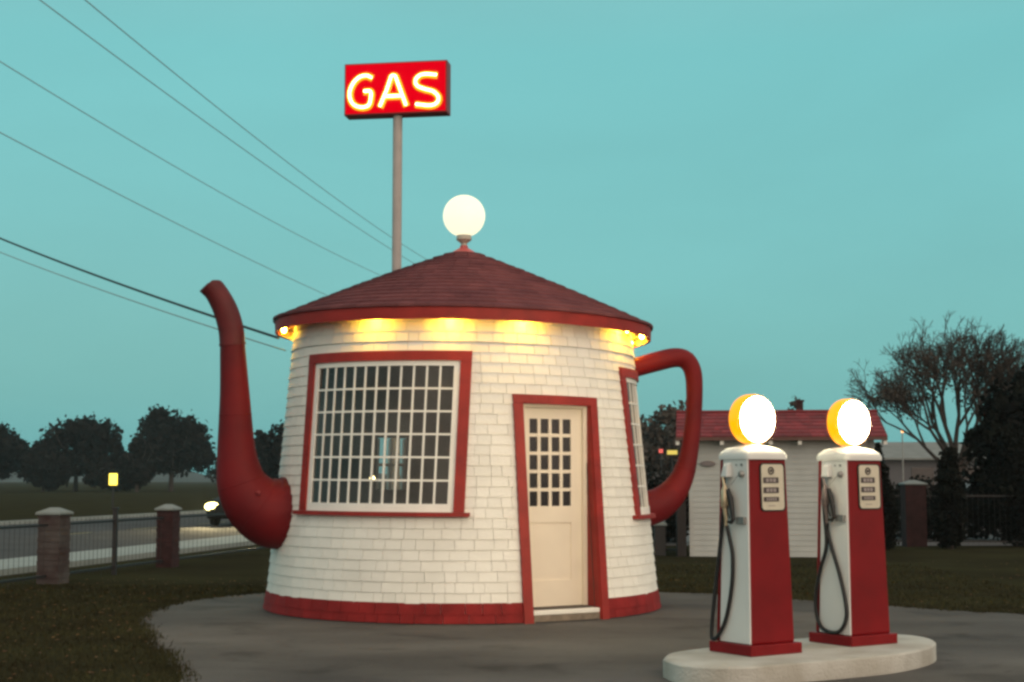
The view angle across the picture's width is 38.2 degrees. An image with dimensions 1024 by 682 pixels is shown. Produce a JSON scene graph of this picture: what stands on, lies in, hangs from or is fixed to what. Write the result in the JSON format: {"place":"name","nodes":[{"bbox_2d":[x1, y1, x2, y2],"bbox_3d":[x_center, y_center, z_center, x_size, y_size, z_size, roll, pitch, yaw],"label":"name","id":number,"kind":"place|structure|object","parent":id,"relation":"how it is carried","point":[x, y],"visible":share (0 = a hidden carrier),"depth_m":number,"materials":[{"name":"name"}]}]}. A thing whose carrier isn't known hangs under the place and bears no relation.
{"place":"outdoors","nodes":[
{"label":"outdoors","id":0,"kind":"place"},
{"bbox_2d":[0,513,239,558],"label":"road","id":1,"kind":"structure","parent":0,"point":[101,533],"depth_m":39.77,"materials":[{"name":"grey asphalt"}]},
{"bbox_2d":[205,497,227,525],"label":"car","id":2,"kind":"object","parent":1,"relation":"on","point":[213,506],"visible":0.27,"depth_m":46.62,"materials":[{"name":"paint"}]},
{"bbox_2d":[0,535,255,575],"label":"sidewalk","id":3,"kind":"structure","parent":0,"point":[89,557],"depth_m":27.89,"materials":[{"name":"concrete"}]},
{"bbox_2d":[0,470,400,481],"bbox_3d":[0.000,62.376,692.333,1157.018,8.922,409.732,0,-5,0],"label":"hills","id":4,"kind":"structure","parent":0,"point":[195,477],"depth_m":644.89,"materials":[{"name":"green plant"}]},
{"bbox_2d":[0,482,1023,681],"bbox_3d":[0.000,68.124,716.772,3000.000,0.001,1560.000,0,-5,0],"label":"ground","id":5,"kind":"structure","parent":0,"point":[22,501],"depth_m":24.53,"materials":[{"name":"green plant"}]},
{"bbox_2d":[0,421,29,480],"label":"broadleaf tree","id":6,"kind":"object","parent":5,"relation":"on","point":[13,444],"visible":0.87,"depth_m":173.50,"materials":[{"name":"green plant"}]},
{"bbox_2d":[0,519,47,587],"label":"iron fence","id":7,"kind":"object","parent":5,"relation":"on","point":[9,527],"visible":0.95,"depth_m":20.47,"materials":[{"name":"black metal"}]},
{"bbox_2d":[17,441,72,491],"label":"shrub","id":8,"kind":"object","parent":5,"relation":"on","point":[46,469],"visible":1,"depth_m":167.15,"materials":[{"name":"green plant"}]},
{"bbox_2d":[35,507,73,583],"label":"fence pillar","id":9,"kind":"structure","parent":5,"relation":"on","point":[53,540],"depth_m":21.17,"materials":[{"name":"brown brick"}]},
{"bbox_2d":[23,412,126,490],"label":"broadleaf tree","id":10,"kind":"object","parent":5,"relation":"on","point":[85,444],"visible":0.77,"depth_m":172.98,"materials":[{"name":"green plant"}]},
{"bbox_2d":[0,510,206,524],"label":"kerb","id":11,"kind":"structure","parent":5,"relation":"on","point":[86,518],"depth_m":54.29,"materials":[{"name":"concrete"}]},
{"bbox_2d":[82,460,142,491],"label":"shrub","id":12,"kind":"object","parent":5,"relation":"on","point":[99,475],"visible":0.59,"depth_m":168.67,"materials":[{"name":"green plant"}]},
{"bbox_2d":[108,473,117,506],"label":"lit sign","id":13,"kind":"object","parent":5,"relation":"on","point":[113,479],"visible":1,"depth_m":79.62,"materials":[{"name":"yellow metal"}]},
{"bbox_2d":[111,507,119,574],"bbox_3d":[-6.235,3.139,23.234,0.100,1.050,0.100,0,-5,0],"label":"fence post","id":14,"kind":"object","parent":5,"relation":"on","point":[114,540],"visible":1,"depth_m":23.20,"materials":[{"name":"black metal"}]},
{"bbox_2d":[70,513,163,576],"bbox_3d":[-6.235,3.208,23.278,0.032,0.920,3.577,-1,-5,10],"label":"iron fence","id":15,"kind":"object","parent":5,"relation":"on","point":[118,566],"visible":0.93,"depth_m":23.34,"materials":[{"name":"black metal"}]},
{"bbox_2d":[120,433,156,491],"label":"young tree","id":16,"kind":"object","parent":5,"relation":"on","point":[138,471],"visible":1,"depth_m":165.86,"materials":[{"name":"green plant"}]},
{"bbox_2d":[154,504,181,567],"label":"fence pillar","id":17,"kind":"structure","parent":5,"relation":"on","point":[168,526],"depth_m":25.12,"materials":[{"name":"red brick"}]},
{"bbox_2d":[137,404,216,490],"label":"broadleaf tree","id":18,"kind":"object","parent":5,"relation":"on","point":[176,444],"visible":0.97,"depth_m":173.25,"materials":[{"name":"green plant"}]},
{"bbox_2d":[179,511,264,561],"bbox_3d":[-5.295,3.675,28.306,0.032,0.920,5.817,-1,-5,11],"label":"iron fence","id":19,"kind":"object","parent":5,"relation":"on","point":[213,553],"visible":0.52,"depth_m":27.05,"materials":[{"name":"black metal"}]},
{"bbox_2d":[204,460,267,483],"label":"broadleaf tree","id":20,"kind":"object","parent":5,"relation":"on","point":[210,472],"visible":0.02,"depth_m":202.01,"materials":[{"name":"green plant"}]},
{"bbox_2d":[254,419,284,478],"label":"broadleaf tree","id":21,"kind":"object","parent":5,"relation":"on","point":[268,450],"visible":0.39,"depth_m":148.20,"materials":[{"name":"green plant"}]},
{"bbox_2d":[0,560,1018,678],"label":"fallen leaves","id":22,"kind":"object","parent":5,"relation":"on","point":[252,608],"visible":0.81,"depth_m":16.99,"materials":[{"name":"brown plant"}]},
{"bbox_2d":[640,414,679,483],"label":"broadleaf tree","id":23,"kind":"object","parent":5,"relation":"on","point":[644,444],"visible":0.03,"depth_m":108.97,"materials":[{"name":"green plant"}]},
{"bbox_2d":[653,521,666,555],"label":"fence pillar","id":24,"kind":"structure","parent":5,"relation":"on","point":[659,530],"depth_m":28.95,"materials":[{"name":"black brick"}]},
{"bbox_2d":[658,449,662,481],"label":"lit sign","id":25,"kind":"object","parent":5,"relation":"on","point":[660,451],"visible":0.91,"depth_m":91.73,"materials":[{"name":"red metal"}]},
{"bbox_2d":[641,400,685,483],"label":"broadleaf tree","id":26,"kind":"object","parent":5,"relation":"on","point":[656,433],"visible":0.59,"depth_m":99.00,"materials":[{"name":"green plant"}]},
{"bbox_2d":[645,456,688,542],"bbox_3d":[3.317,3.699,34.599,2.863,2.158,2.168,2,-6,-22],"label":"shrub","id":27,"kind":"object","parent":5,"relation":"on","point":[670,521],"visible":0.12,"depth_m":34.32,"materials":[{"name":"green plant"}]},
{"bbox_2d":[666,518,675,554],"bbox_3d":[3.110,3.723,28.980,0.297,0.950,0.032,-5,-7,42],"label":"iron fence","id":28,"kind":"object","parent":5,"relation":"on","point":[672,549],"visible":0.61,"depth_m":28.93,"materials":[{"name":"black metal"}]},
{"bbox_2d":[666,450,677,472],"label":"lit sign","id":29,"kind":"object","parent":5,"relation":"on","point":[671,452],"visible":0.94,"depth_m":89.74,"materials":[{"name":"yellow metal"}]},
{"bbox_2d":[676,499,686,556],"bbox_3d":[3.280,3.620,28.688,0.220,1.100,0.220,0,-5,0],"label":"fence post","id":30,"kind":"object","parent":5,"relation":"on","point":[681,544],"visible":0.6,"depth_m":28.60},
{"bbox_2d":[676,400,887,556],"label":"shed","id":31,"kind":"structure","parent":5,"relation":"on","point":[801,438],"depth_m":28.66,"materials":[{"name":"paint"}]},
{"bbox_2d":[787,396,799,409],"bbox_3d":[6.629,3.093,35.878,0.812,3.595,0.684,-2,-6,21],"label":"tree","id":32,"kind":"object","parent":5,"relation":"on","point":[792,403],"visible":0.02,"depth_m":35.94,"materials":[{"name":"green plant"}]},
{"bbox_2d":[653,520,1012,545],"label":"parking lot","id":33,"kind":"structure","parent":5,"relation":"on","point":[962,544],"depth_m":34.79,"materials":[{"name":"grey asphalt"}]},
{"bbox_2d":[874,442,901,549],"bbox_3d":[7.785,3.275,31.313,0.936,2.303,0.832,0,-5,0],"label":"cypress","id":34,"kind":"object","parent":5,"relation":"on","point":[891,515],"visible":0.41,"depth_m":31.13,"materials":[{"name":"green plant"}]},
{"bbox_2d":[894,493,901,541],"bbox_3d":[7.740,3.973,33.024,1.883,1.200,0.032,0,-5,3],"label":"iron fence","id":35,"kind":"object","parent":5,"relation":"on","point":[898,496],"visible":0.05,"depth_m":33.01,"materials":[{"name":"black metal"}]},
{"bbox_2d":[901,431,903,481],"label":"street lamp","id":36,"kind":"object","parent":5,"relation":"on","point":[902,457],"visible":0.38,"depth_m":74.75,"materials":[{"name":"grey metal"}]},
{"bbox_2d":[898,480,927,546],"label":"fence pillar","id":37,"kind":"structure","parent":5,"relation":"on","point":[913,502],"depth_m":32.78,"materials":[{"name":"red brick"}]},
{"bbox_2d":[844,310,1023,523],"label":"bare tree","id":38,"kind":"object","parent":5,"relation":"on","point":[890,392],"visible":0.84,"depth_m":41.77,"materials":[{"name":"brown plant"}]},
{"bbox_2d":[892,468,992,539],"bbox_3d":[10.410,4.059,36.875,3.330,1.865,3.004,-4,-7,39],"label":"shrub","id":39,"kind":"object","parent":5,"relation":"on","point":[931,521],"visible":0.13,"depth_m":36.38,"materials":[{"name":"green plant"}]},
{"bbox_2d":[932,444,969,548],"bbox_3d":[9.396,3.334,31.829,0.790,2.278,0.822,3,-6,-29],"label":"cypress","id":40,"kind":"object","parent":5,"relation":"on","point":[948,528],"visible":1,"depth_m":31.66,"materials":[{"name":"green plant"}]},
{"bbox_2d":[926,492,1021,546],"bbox_3d":[11.060,3.936,32.626,3.714,1.200,0.037,-1,-5,8],"label":"iron fence","id":41,"kind":"object","parent":5,"relation":"on","point":[972,496],"visible":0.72,"depth_m":32.71,"materials":[{"name":"black metal"}]},
{"bbox_2d":[958,365,1023,539],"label":"evergreen tree","id":42,"kind":"object","parent":5,"relation":"on","point":[999,410],"visible":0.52,"depth_m":35.66,"materials":[{"name":"green plant"}]},
{"bbox_2d":[990,423,1023,546],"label":"cypress","id":43,"kind":"object","parent":5,"relation":"on","point":[1009,481],"visible":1,"depth_m":32.68,"materials":[{"name":"green plant"}]},
{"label":"utility pole","id":44,"kind":"object","parent":5,"relation":"on","visible":0},
{"bbox_2d":[0,132,327,295],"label":"power line","id":45,"kind":"object","parent":44,"relation":"attached to","point":[149,209],"visible":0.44,"depth_m":27.92,"materials":[{"name":"metal"}]},
{"bbox_2d":[0,61,380,275],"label":"power line","id":46,"kind":"object","parent":44,"relation":"attached to","point":[163,159],"visible":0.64,"depth_m":28.48,"materials":[{"name":"metal"}]},
{"bbox_2d":[40,0,412,262],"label":"power line","id":47,"kind":"object","parent":44,"relation":"attached to","point":[196,115],"visible":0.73,"depth_m":28.99,"materials":[{"name":"metal"}]},
{"bbox_2d":[85,0,424,258],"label":"power line","id":48,"kind":"object","parent":44,"relation":"attached to","point":[227,115],"visible":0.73,"depth_m":29.16,"materials":[{"name":"metal"}]},
{"bbox_2d":[0,0,1023,475],"label":"sky","id":49,"kind":"structure","parent":0,"point":[778,189],"materials":[{"name":"teal"}]},
{"bbox_2d":[139,592,1023,681],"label":"forecourt pavement","id":50,"kind":"structure","parent":0,"point":[235,638],"depth_m":13.37,"materials":[{"name":"concrete"}]},
{"bbox_2d":[344,60,450,489],"bbox_3d":[-1.605,-0.255,20.461,1.470,7.295,0.382,-1,-5,9],"label":"gas sign","id":51,"kind":"object","parent":50,"relation":"on","point":[397,92],"visible":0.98,"depth_m":20.61,"materials":[{"name":"red metal"}]},
{"bbox_2d":[200,195,702,624],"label":"teapot building","id":52,"kind":"structure","parent":50,"relation":"on","point":[501,397],"depth_m":16.01,"materials":[{"name":"white paint"}]},
{"bbox_2d":[0,237,279,338],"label":"power line","id":53,"kind":"object","parent":52,"relation":"attached to","point":[166,300],"visible":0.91,"depth_m":21.36,"materials":[{"name":"metal"}]},
{"bbox_2d":[0,252,285,350],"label":"power line","id":54,"kind":"object","parent":52,"relation":"attached to","point":[141,303],"visible":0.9,"depth_m":21.34,"materials":[{"name":"metal"}]},
{"bbox_2d":[292,350,471,516],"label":"window","id":55,"kind":"structure","parent":52,"relation":"in","point":[461,361],"depth_m":15.71,"materials":[{"name":"white paint"}]},
{"bbox_2d":[376,439,406,489],"bbox_3d":[-1.608,1.625,19.488,0.444,0.670,0.152,3,-6,-29],"label":"window","id":56,"kind":"structure","parent":52,"relation":"in","point":[389,464],"depth_m":19.49,"materials":[{"name":"white paint"}]},
{"bbox_2d":[512,394,609,623],"bbox_3d":[0.508,1.771,15.772,1.065,2.393,0.360,3,-6,-31],"label":"door","id":57,"kind":"structure","parent":52,"relation":"in","point":[553,446],"depth_m":15.91,"materials":[{"name":"paint"}]},
{"bbox_2d":[618,367,655,518],"bbox_3d":[1.434,1.235,17.639,0.529,1.710,2.182,0,-5,0],"label":"window","id":58,"kind":"structure","parent":52,"relation":"in","point":[629,378],"depth_m":16.92,"materials":[{"name":"white paint"}]},
{"bbox_2d":[663,634,936,681],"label":"pump island","id":59,"kind":"structure","parent":0,"point":[813,661],"depth_m":11.14,"materials":[{"name":"concrete"}]},
{"bbox_2d":[709,394,801,656],"bbox_3d":[1.891,1.427,11.664,0.564,2.017,0.490,3,-6,-33],"label":"gas pump","id":60,"kind":"object","parent":59,"relation":"on","point":[752,580],"visible":1,"depth_m":11.51,"materials":[{"name":"red metal"}]},
{"bbox_2d":[809,399,897,646],"bbox_3d":[2.808,1.489,12.331,0.564,2.017,0.490,3,-6,-33],"label":"gas pump","id":61,"kind":"object","parent":59,"relation":"on","point":[851,608],"visible":1,"depth_m":12.18,"materials":[{"name":"red metal"}]},
{"bbox_2d":[874,442,985,488],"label":"house","id":62,"kind":"structure","parent":0,"point":[919,459],"depth_m":79.73,"materials":[{"name":"grey wood"}]},
{"bbox_2d":[911,467,933,487],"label":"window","id":63,"kind":"structure","parent":62,"relation":"in","point":[927,471],"depth_m":79.65,"materials":[{"name":"grey glass"}]},
{"bbox_2d":[964,467,978,479],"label":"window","id":64,"kind":"structure","parent":62,"relation":"in","point":[969,471],"depth_m":79.67,"materials":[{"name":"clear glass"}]}
]}

